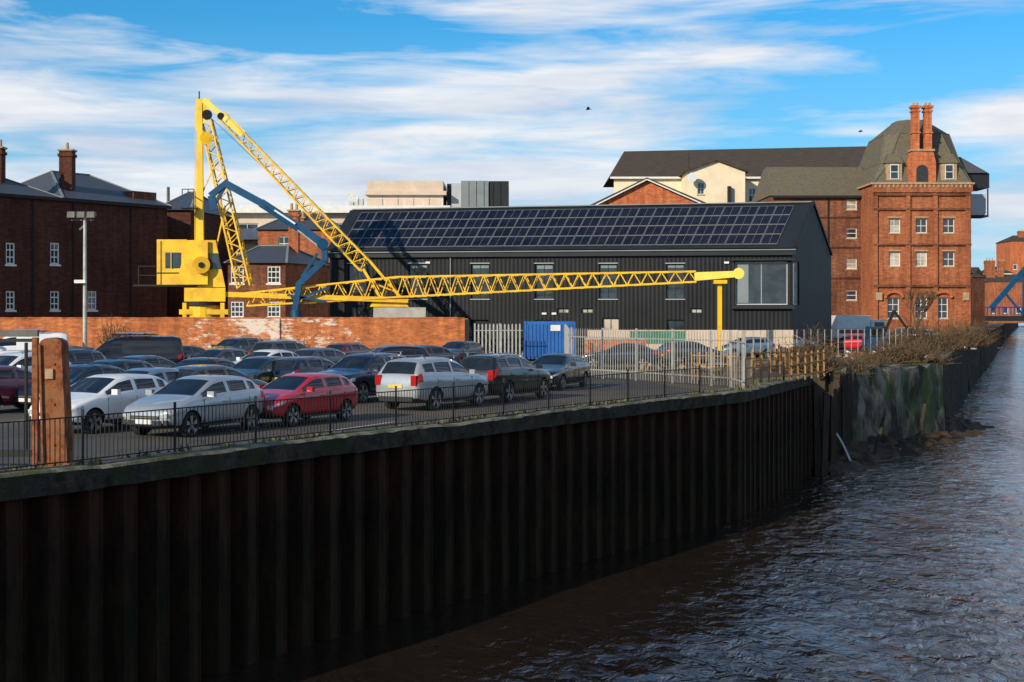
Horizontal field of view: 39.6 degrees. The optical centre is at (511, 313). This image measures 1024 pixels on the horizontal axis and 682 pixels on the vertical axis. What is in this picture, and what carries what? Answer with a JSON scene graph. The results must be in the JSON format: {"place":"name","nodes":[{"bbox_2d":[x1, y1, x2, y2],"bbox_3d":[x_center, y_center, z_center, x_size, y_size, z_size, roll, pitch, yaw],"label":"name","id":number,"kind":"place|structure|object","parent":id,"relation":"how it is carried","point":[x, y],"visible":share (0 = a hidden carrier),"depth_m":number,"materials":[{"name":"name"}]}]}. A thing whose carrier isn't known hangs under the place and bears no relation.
{"place":"outdoors","nodes":[
{"label":"outdoors","id":0,"kind":"place"},
{"bbox_2d":[0,139,171,317],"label":"brick warehouse terrace","id":1,"kind":"structure","parent":0,"point":[41,252],"depth_m":122.01,"materials":[{"name":"brown brick"}]},
{"bbox_2d":[6,243,95,309],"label":"window frames","id":2,"kind":"structure","parent":1,"relation":"in","point":[9,249],"depth_m":118.99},
{"bbox_2d":[167,210,235,316],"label":"walls","id":3,"kind":"structure","parent":0,"point":[180,224],"depth_m":135.43,"materials":[{"name":"brick"}]},
{"bbox_2d":[167,192,234,217],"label":"roof","id":4,"kind":"structure","parent":3,"relation":"on","point":[176,204],"depth_m":138.29,"materials":[{"name":"tile"}]},
{"bbox_2d":[0,318,467,348],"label":"walls","id":5,"kind":"structure","parent":0,"point":[206,333],"depth_m":95.00,"materials":[{"name":"orange brick"}]},
{"bbox_2d":[0,317,457,317],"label":"coping","id":6,"kind":"object","parent":5,"relation":"on","point":[236,317],"visible":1,"depth_m":94.97,"materials":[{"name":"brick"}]},
{"bbox_2d":[228,263,329,317],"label":"walls","id":7,"kind":"structure","parent":0,"point":[290,274],"depth_m":125.00,"materials":[{"name":"brown brick"}]},
{"bbox_2d":[232,267,278,315],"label":"glass","id":8,"kind":"object","parent":7,"relation":"attached to","point":[275,274],"visible":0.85,"depth_m":125.10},
{"bbox_2d":[231,266,279,316],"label":"window frames","id":9,"kind":"structure","parent":7,"relation":"attached to","point":[271,302],"depth_m":125.05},
{"bbox_2d":[226,246,329,265],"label":"roof","id":10,"kind":"structure","parent":7,"relation":"on","point":[268,254],"depth_m":127.30,"materials":[{"name":"tile"}]},
{"bbox_2d":[287,210,300,252],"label":"chimney","id":11,"kind":"object","parent":10,"relation":"on","point":[293,239],"visible":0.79,"depth_m":129.50,"materials":[{"name":"orange brick"}]},
{"bbox_2d":[258,230,337,262],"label":"walls","id":12,"kind":"structure","parent":0,"point":[267,237],"depth_m":140.00,"materials":[{"name":"red brick"}]},
{"bbox_2d":[256,213,335,229],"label":"roof","id":13,"kind":"structure","parent":12,"relation":"on","point":[308,223],"depth_m":140.93,"materials":[{"name":"tile"}]},
{"bbox_2d":[0,373,708,470],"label":"car park pavement","id":14,"kind":"structure","parent":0,"point":[365,413],"depth_m":39.99,"materials":[{"name":"asphalt"}]},
{"bbox_2d":[0,365,31,407],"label":"parked hatchback car","id":15,"kind":"object","parent":14,"relation":"on","point":[11,380],"visible":0.34,"depth_m":44.13,"materials":[{"name":"red paint"}]},
{"bbox_2d":[0,330,38,463],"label":"steel gate frame","id":16,"kind":"object","parent":14,"relation":"on","point":[34,335],"visible":0.87,"depth_m":28.60,"materials":[{"name":"white metal"}]},
{"bbox_2d":[0,329,69,353],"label":"parked van","id":17,"kind":"object","parent":14,"relation":"on","point":[5,347],"visible":0.2,"depth_m":78.26,"materials":[{"name":"white paint"}]},
{"bbox_2d":[0,350,71,371],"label":"parked suv car","id":18,"kind":"object","parent":14,"relation":"on","point":[16,359],"visible":0.09,"depth_m":51.49,"materials":[{"name":"white paint"}]},
{"bbox_2d":[32,337,78,467],"bbox_3d":[-9.063,1.841,28.400,0.822,2.717,0.600,0,0,0],"label":"rusty steel post","id":19,"kind":"object","parent":14,"relation":"on","point":[54,383],"visible":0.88,"depth_m":28.20,"materials":[{"name":"metal"}]},
{"bbox_2d":[13,364,124,410],"bbox_3d":[-14.026,2.377,45.995,2.220,1.438,4.600,0,0,27],"label":"parked saloon car","id":20,"kind":"object","parent":14,"relation":"on","point":[78,372],"visible":0.19,"depth_m":45.42,"materials":[{"name":"blue paint"}]},
{"bbox_2d":[67,212,95,346],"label":"street lamp","id":21,"kind":"object","parent":14,"relation":"on","point":[84,215],"visible":0.88,"depth_m":79.91,"materials":[{"name":"metal"}]},
{"bbox_2d":[69,347,105,364],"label":"parked suv car","id":22,"kind":"object","parent":14,"relation":"on","point":[80,356],"visible":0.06,"depth_m":56.33,"materials":[{"name":"blue paint"}]},
{"bbox_2d":[28,373,167,433],"bbox_3d":[-10.889,2.360,37.996,2.160,1.471,4.150,0,0,27],"label":"parked hatchback car","id":23,"kind":"object","parent":14,"relation":"on","point":[108,393],"visible":0.5,"depth_m":37.26,"materials":[{"name":"white paint"}]},
{"bbox_2d":[88,359,153,369],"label":"parked hatchback car","id":24,"kind":"object","parent":14,"relation":"on","point":[125,364],"visible":0.09,"depth_m":50.06,"materials":[{"name":"teal paint"}]},
{"bbox_2d":[96,332,183,362],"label":"parked van","id":25,"kind":"object","parent":14,"relation":"on","point":[170,348],"visible":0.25,"depth_m":65.55,"materials":[{"name":"black paint"}]},
{"bbox_2d":[117,355,175,367],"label":"parked saloon car","id":26,"kind":"object","parent":14,"relation":"on","point":[156,361],"visible":0.11,"depth_m":56.23,"materials":[{"name":"grey paint"}]},
{"bbox_2d":[121,367,178,382],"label":"parked hatchback car","id":27,"kind":"object","parent":14,"relation":"on","point":[168,375],"visible":0.06,"depth_m":43.50,"materials":[{"name":"silver paint"}]},
{"bbox_2d":[123,375,264,436],"bbox_3d":[-8.224,2.360,36.995,2.160,1.471,4.150,0,0,25],"label":"parked hatchback car","id":28,"kind":"object","parent":14,"relation":"on","point":[194,390],"visible":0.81,"depth_m":36.30,"materials":[{"name":"silver paint"}]},
{"bbox_2d":[166,357,234,367],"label":"parked saloon car","id":29,"kind":"object","parent":14,"relation":"on","point":[205,360],"visible":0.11,"depth_m":52.90,"materials":[{"name":"black paint"}]},
{"bbox_2d":[187,348,249,360],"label":"parked hatchback car","id":30,"kind":"object","parent":14,"relation":"on","point":[231,354],"visible":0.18,"depth_m":65.80,"materials":[{"name":"grey paint"}]},
{"bbox_2d":[174,364,267,386],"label":"parked hatchback car","id":31,"kind":"object","parent":14,"relation":"on","point":[201,369],"visible":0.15,"depth_m":44.55,"materials":[{"name":"grey paint"}]},
{"bbox_2d":[205,336,263,351],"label":"parked suv car","id":32,"kind":"object","parent":14,"relation":"on","point":[247,344],"visible":0.31,"depth_m":83.57,"materials":[{"name":"teal paint"}]},
{"bbox_2d":[228,356,283,382],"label":"parked hatchback car","id":33,"kind":"object","parent":14,"relation":"on","point":[261,368],"visible":0.18,"depth_m":52.79,"materials":[{"name":"teal paint"}]},
{"bbox_2d":[232,349,298,363],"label":"parked saloon car","id":34,"kind":"object","parent":14,"relation":"on","point":[274,352],"visible":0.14,"depth_m":64.86,"materials":[{"name":"white paint"}]},
{"bbox_2d":[248,339,307,352],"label":"parked suv car","id":35,"kind":"object","parent":14,"relation":"on","point":[291,345],"visible":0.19,"depth_m":74.57,"materials":[{"name":"grey paint"}]},
{"bbox_2d":[272,356,334,379],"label":"parked hatchback car","id":36,"kind":"object","parent":14,"relation":"on","point":[290,365],"visible":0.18,"depth_m":53.06,"materials":[{"name":"blue paint"}]},
{"bbox_2d":[257,372,357,425],"bbox_3d":[-6.071,2.397,40.296,2.052,1.398,3.942,0,0,30],"label":"parked hatchback car","id":37,"kind":"object","parent":14,"relation":"on","point":[301,385],"visible":0.71,"depth_m":39.84,"materials":[{"name":"red paint"}]},
{"bbox_2d":[294,347,349,363],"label":"parked hatchback car","id":38,"kind":"object","parent":14,"relation":"on","point":[333,355],"visible":0.16,"depth_m":66.88,"materials":[{"name":"grey paint"}]},
{"bbox_2d":[325,342,373,354],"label":"parked hatchback car","id":39,"kind":"object","parent":14,"relation":"on","point":[347,348],"visible":0.27,"depth_m":78.74,"materials":[{"name":"red paint"}]},
{"bbox_2d":[318,351,405,402],"bbox_3d":[-5.289,2.236,50.496,2.280,1.720,4.550,0,0,27],"label":"parked suv car","id":40,"kind":"object","parent":14,"relation":"on","point":[359,371],"visible":0.41,"depth_m":49.53,"materials":[{"name":"blue paint"}]},
{"bbox_2d":[0,364,730,469],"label":"quay railing","id":41,"kind":"object","parent":14,"relation":"on","point":[174,408],"visible":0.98,"depth_m":34.56,"materials":[{"name":"black metal"}]},
{"bbox_2d":[367,344,430,357],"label":"parked suv car","id":42,"kind":"object","parent":14,"relation":"on","point":[417,351],"visible":0.17,"depth_m":65.86,"materials":[{"name":"black paint"}]},
{"bbox_2d":[375,355,488,410],"bbox_3d":[-2.555,2.236,46.804,2.280,1.720,4.550,0,0,30],"label":"parked suv car","id":43,"kind":"object","parent":14,"relation":"on","point":[411,373],"visible":0.84,"depth_m":45.26,"materials":[{"name":"silver paint"}]},
{"bbox_2d":[415,345,460,363],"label":"parked saloon car","id":44,"kind":"object","parent":14,"relation":"on","point":[434,350],"visible":0.23,"depth_m":74.02,"materials":[{"name":"grey paint"}]},
{"bbox_2d":[442,341,483,361],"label":"parked hatchback car","id":45,"kind":"object","parent":14,"relation":"on","point":[461,348],"visible":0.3,"depth_m":83.64,"materials":[{"name":"blue paint"}]},
{"bbox_2d":[474,323,521,355],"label":"palisade gate","id":46,"kind":"structure","parent":14,"relation":"on","point":[500,330],"depth_m":90.99,"materials":[{"name":"metal"}]},
{"bbox_2d":[460,351,550,401],"bbox_3d":[-0.279,2.236,51.004,2.280,1.720,4.550,0,0,28],"label":"parked suv car","id":47,"kind":"object","parent":14,"relation":"on","point":[499,367],"visible":0.75,"depth_m":49.61,"materials":[{"name":"black paint"}]},
{"bbox_2d":[532,353,589,390],"bbox_3d":[1.771,2.377,58.495,2.220,1.438,4.600,0,0,22],"label":"parked saloon car","id":48,"kind":"object","parent":14,"relation":"on","point":[560,365],"visible":0.59,"depth_m":57.95,"materials":[{"name":"black paint"}]},
{"bbox_2d":[569,327,726,385],"bbox_3d":[5.953,1.893,64.814,0.190,2.414,12.211,0,0,-30],"label":"palisade fence","id":49,"kind":"object","parent":14,"relation":"on","point":[571,340],"visible":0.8,"depth_m":64.46,"materials":[{"name":"metal"}]},
{"bbox_2d":[0,0,1023,325],"label":"sky","id":50,"kind":"structure","parent":0,"point":[341,95],"materials":[{"name":"blue"}]},
{"bbox_2d":[198,326,1023,681],"bbox_3d":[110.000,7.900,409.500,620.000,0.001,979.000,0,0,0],"label":"river water","id":51,"kind":"structure","parent":0,"point":[900,568],"depth_m":38.84,"materials":[{"name":"liquid"}]},
{"bbox_2d":[0,385,809,681],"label":"piles","id":52,"kind":"object","parent":51,"relation":"in","point":[41,588],"visible":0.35,"depth_m":34.57,"materials":[{"name":"metal"}]},
{"bbox_2d":[0,375,811,501],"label":"coping","id":53,"kind":"object","parent":52,"relation":"on","point":[35,482],"visible":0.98,"depth_m":34.03,"materials":[{"name":"concrete"}]},
{"bbox_2d":[5,373,801,470],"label":"quay weeds","id":54,"kind":"object","parent":53,"relation":"on","point":[96,460],"visible":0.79,"depth_m":37.96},
{"bbox_2d":[20,385,810,681],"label":"interlocks","id":55,"kind":"object","parent":52,"relation":"attached to","point":[411,526],"visible":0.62,"depth_m":37.06,"materials":[{"name":"metal"}]},
{"bbox_2d":[812,366,945,475],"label":"timber piles","id":56,"kind":"object","parent":51,"relation":"in","point":[831,407],"visible":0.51,"depth_m":71.60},
{"bbox_2d":[828,363,944,440],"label":"ruined dock wall","id":57,"kind":"structure","parent":51,"relation":"in","point":[903,393],"depth_m":85.38,"materials":[{"name":"concrete"}]},
{"bbox_2d":[603,146,866,202],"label":"cream gabled block","id":58,"kind":"structure","parent":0,"point":[720,175],"depth_m":217.40,"materials":[{"name":"beige paint"}]},
{"bbox_2d":[517,323,1004,391],"bbox_3d":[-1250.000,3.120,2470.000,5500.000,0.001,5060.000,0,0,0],"label":"ground","id":59,"kind":"structure","parent":0,"point":[748,363],"depth_m":73.64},
{"bbox_2d":[179,179,329,317],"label":"blue hydraulic crane","id":60,"kind":"object","parent":59,"relation":"on","point":[292,223],"visible":0.93,"depth_m":98.40,"materials":[{"name":"paint"}]},
{"bbox_2d":[234,213,363,255],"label":"walls","id":61,"kind":"structure","parent":59,"relation":"on","point":[261,219],"depth_m":150.00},
{"bbox_2d":[223,205,450,239],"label":"rooftop storey","id":62,"kind":"structure","parent":61,"relation":"attached to","point":[249,234],"depth_m":149.00,"materials":[{"name":"white paint"}]},
{"bbox_2d":[365,181,508,206],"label":"rooftop plant","id":63,"kind":"object","parent":62,"relation":"on","point":[477,193],"visible":0.48,"depth_m":151.00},
{"bbox_2d":[133,91,743,357],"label":"yellow crane","id":64,"kind":"object","parent":59,"relation":"on","point":[195,262],"visible":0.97,"depth_m":98.87,"materials":[{"name":"paint"}]},
{"bbox_2d":[524,321,574,358],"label":"blue shipping container","id":65,"kind":"object","parent":59,"relation":"on","point":[541,338],"visible":0.7,"depth_m":92.95,"materials":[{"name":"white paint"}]},
{"bbox_2d":[330,207,830,353],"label":"walls","id":66,"kind":"structure","parent":59,"relation":"on","point":[647,307],"depth_m":107.76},
{"bbox_2d":[328,249,795,257],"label":"gutter","id":67,"kind":"object","parent":66,"relation":"attached to","point":[710,252],"visible":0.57,"depth_m":107.23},
{"bbox_2d":[328,202,815,251],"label":"roof","id":68,"kind":"structure","parent":66,"relation":"on","point":[790,233],"depth_m":110.04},
{"bbox_2d":[342,206,792,246],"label":"solar panels","id":69,"kind":"object","parent":68,"relation":"on","point":[689,219],"visible":1,"depth_m":110.40,"materials":[{"name":"glass"}]},
{"bbox_2d":[341,205,793,247],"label":"solar frames","id":70,"kind":"structure","parent":68,"relation":"on","point":[601,217],"depth_m":110.15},
{"bbox_2d":[352,201,811,209],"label":"ridge","id":71,"kind":"structure","parent":68,"relation":"on","point":[586,205],"depth_m":113.46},
{"bbox_2d":[350,263,795,340],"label":"glass","id":72,"kind":"object","parent":66,"relation":"attached to","point":[773,283],"visible":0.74,"depth_m":106.67,"materials":[{"name":"glass"}]},
{"bbox_2d":[349,262,796,341],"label":"window frames","id":73,"kind":"structure","parent":66,"relation":"attached to","point":[608,292],"depth_m":107.36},
{"bbox_2d":[350,264,747,302],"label":"blinds","id":74,"kind":"object","parent":73,"relation":"attached to","point":[743,289],"visible":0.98,"depth_m":105.82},
{"bbox_2d":[731,259,794,308],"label":"bay window frame","id":75,"kind":"object","parent":66,"relation":"attached to","point":[762,306],"visible":1,"depth_m":105.03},
{"bbox_2d":[794,201,832,255],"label":"verge","id":76,"kind":"structure","parent":66,"relation":"attached to","point":[802,229],"depth_m":109.27,"materials":[{"name":"black metal"}]},
{"bbox_2d":[584,340,646,353],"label":"walls","id":77,"kind":"structure","parent":59,"relation":"on","point":[600,345],"depth_m":86.00,"materials":[{"name":"brick"}]},
{"bbox_2d":[581,343,660,368],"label":"parked saloon car","id":78,"kind":"object","parent":59,"relation":"on","point":[618,356],"visible":0.66,"depth_m":79.15,"materials":[{"name":"blue paint"}]},
{"bbox_2d":[599,181,696,204],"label":"walls","id":79,"kind":"structure","parent":59,"relation":"on","point":[646,192],"depth_m":165.00,"materials":[{"name":"brick"}]},
{"bbox_2d":[630,329,685,346],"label":"green site netting","id":80,"kind":"object","parent":59,"relation":"on","point":[656,335],"visible":0.46,"depth_m":88.00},
{"bbox_2d":[588,330,792,354],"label":"site hoarding","id":81,"kind":"object","parent":59,"relation":"on","point":[749,333],"visible":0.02,"depth_m":102.00,"materials":[{"name":"white paint"}]},
{"bbox_2d":[657,341,728,365],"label":"parked hatchback car","id":82,"kind":"object","parent":59,"relation":"on","point":[701,348],"visible":0.44,"depth_m":83.11,"materials":[{"name":"grey paint"}]},
{"bbox_2d":[727,330,744,387],"bbox_3d":[9.121,1.893,57.809,0.183,2.414,3.054,0,0,-2],"label":"palisade fence","id":83,"kind":"object","parent":59,"relation":"on","point":[742,342],"visible":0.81,"depth_m":57.32,"materials":[{"name":"metal"}]},
{"bbox_2d":[715,337,774,358],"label":"parked hatchback car","id":84,"kind":"object","parent":59,"relation":"on","point":[767,344],"visible":0.48,"depth_m":97.45,"materials":[{"name":"blue paint"}]},
{"bbox_2d":[690,348,824,386],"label":"fence","id":85,"kind":"object","parent":59,"relation":"on","point":[769,358],"visible":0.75,"depth_m":65.97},
{"bbox_2d":[777,321,848,377],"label":"riverside bush","id":86,"kind":"object","parent":59,"relation":"on","point":[808,359],"visible":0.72,"depth_m":72.58,"materials":[{"name":"brown plant"}]},
{"bbox_2d":[737,328,907,360],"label":"fence","id":87,"kind":"object","parent":59,"relation":"on","point":[824,336],"visible":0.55,"depth_m":98.22,"materials":[{"name":"metal"}]},
{"bbox_2d":[822,334,865,351],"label":"parked hatchback car","id":88,"kind":"object","parent":59,"relation":"on","point":[848,341],"visible":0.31,"depth_m":111.21,"materials":[{"name":"red paint"}]},
{"bbox_2d":[832,352,879,376],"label":"riverside bush","id":89,"kind":"object","parent":59,"relation":"on","point":[855,365],"visible":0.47,"depth_m":82.52,"materials":[{"name":"brown plant"}]},
{"bbox_2d":[831,315,888,339],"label":"box lorry","id":90,"kind":"object","parent":59,"relation":"on","point":[848,323],"visible":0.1,"depth_m":128.00,"materials":[{"name":"white paint"}]},
{"bbox_2d":[845,350,897,371],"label":"riverside bush","id":91,"kind":"object","parent":59,"relation":"on","point":[875,359],"visible":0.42,"depth_m":85.64,"materials":[{"name":"brown plant"}]},
{"bbox_2d":[859,310,907,351],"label":"mini excavator","id":92,"kind":"object","parent":59,"relation":"on","point":[875,331],"visible":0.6,"depth_m":107.50,"materials":[{"name":"blue paint"}]},
{"bbox_2d":[853,335,918,363],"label":"riverside bush","id":93,"kind":"object","parent":59,"relation":"on","point":[890,354],"visible":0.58,"depth_m":89.54,"materials":[{"name":"brown plant"}]},
{"bbox_2d":[881,329,947,363],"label":"riverside bush","id":94,"kind":"object","parent":59,"relation":"on","point":[914,355],"visible":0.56,"depth_m":91.43,"materials":[{"name":"brown plant"}]},
{"bbox_2d":[897,290,938,340],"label":"bare tree","id":95,"kind":"object","parent":59,"relation":"on","point":[930,296],"visible":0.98,"depth_m":129.89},
{"bbox_2d":[877,308,960,353],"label":"riverside bush","id":96,"kind":"object","parent":59,"relation":"on","point":[925,336],"visible":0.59,"depth_m":109.48,"materials":[{"name":"brown plant"}]},
{"bbox_2d":[889,339,962,365],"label":"riverside bush","id":97,"kind":"object","parent":59,"relation":"on","point":[935,359],"visible":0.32,"depth_m":94.52,"materials":[{"name":"brown plant"}]},
{"bbox_2d":[910,317,970,350],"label":"riverside bush","id":98,"kind":"object","parent":59,"relation":"on","point":[950,340],"visible":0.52,"depth_m":117.33,"materials":[{"name":"brown plant"}]},
{"bbox_2d":[934,320,980,350],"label":"riverside bush","id":99,"kind":"object","parent":59,"relation":"on","point":[964,335],"visible":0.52,"depth_m":131.29,"materials":[{"name":"brown plant"}]},
{"bbox_2d":[942,315,990,348],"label":"riverside bush","id":100,"kind":"object","parent":59,"relation":"on","point":[975,342],"visible":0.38,"depth_m":145.36,"materials":[{"name":"brown plant"}]},
{"bbox_2d":[971,229,1023,326],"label":"distant brick buildings","id":101,"kind":"structure","parent":59,"relation":"on","point":[990,282],"depth_m":450.00,"materials":[{"name":"brick"}]},
{"bbox_2d":[985,266,1023,323],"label":"bascule bridge","id":102,"kind":"structure","parent":59,"relation":"on","point":[1006,290],"depth_m":396.00,"materials":[{"name":"blue paint"}]},
{"bbox_2d":[758,196,860,314],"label":"walls","id":103,"kind":"structure","parent":0,"point":[840,305],"depth_m":186.00,"materials":[{"name":"brown brick"}]},
{"bbox_2d":[752,167,862,201],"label":"roof","id":104,"kind":"structure","parent":103,"relation":"on","point":[809,181],"depth_m":188.59,"materials":[{"name":"tile"}]},
{"bbox_2d":[847,200,855,299],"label":"glass","id":105,"kind":"object","parent":103,"relation":"attached to","point":[851,263],"visible":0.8,"depth_m":186.15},
{"bbox_2d":[811,415,994,473],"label":"mud bank","id":106,"kind":"structure","parent":0,"point":[861,454],"depth_m":81.19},
{"bbox_2d":[857,102,988,332],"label":"victorian brick warehouse","id":107,"kind":"structure","parent":0,"point":[922,205],"depth_m":180.00,"materials":[{"name":"red brick"}]},
{"bbox_2d":[887,164,953,317],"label":"window frames","id":108,"kind":"structure","parent":107,"relation":"in","point":[941,304],"depth_m":180.24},
{"bbox_2d":[937,346,968,416],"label":"bank","id":109,"kind":"structure","parent":0,"point":[955,386],"depth_m":114.57,"materials":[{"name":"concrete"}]},
{"bbox_2d":[966,344,981,391],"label":"bank","id":110,"kind":"structure","parent":0,"point":[974,367],"depth_m":155.57,"materials":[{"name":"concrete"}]},
{"bbox_2d":[978,334,993,373],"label":"bank","id":111,"kind":"structure","parent":0,"point":[987,356],"depth_m":202.22,"materials":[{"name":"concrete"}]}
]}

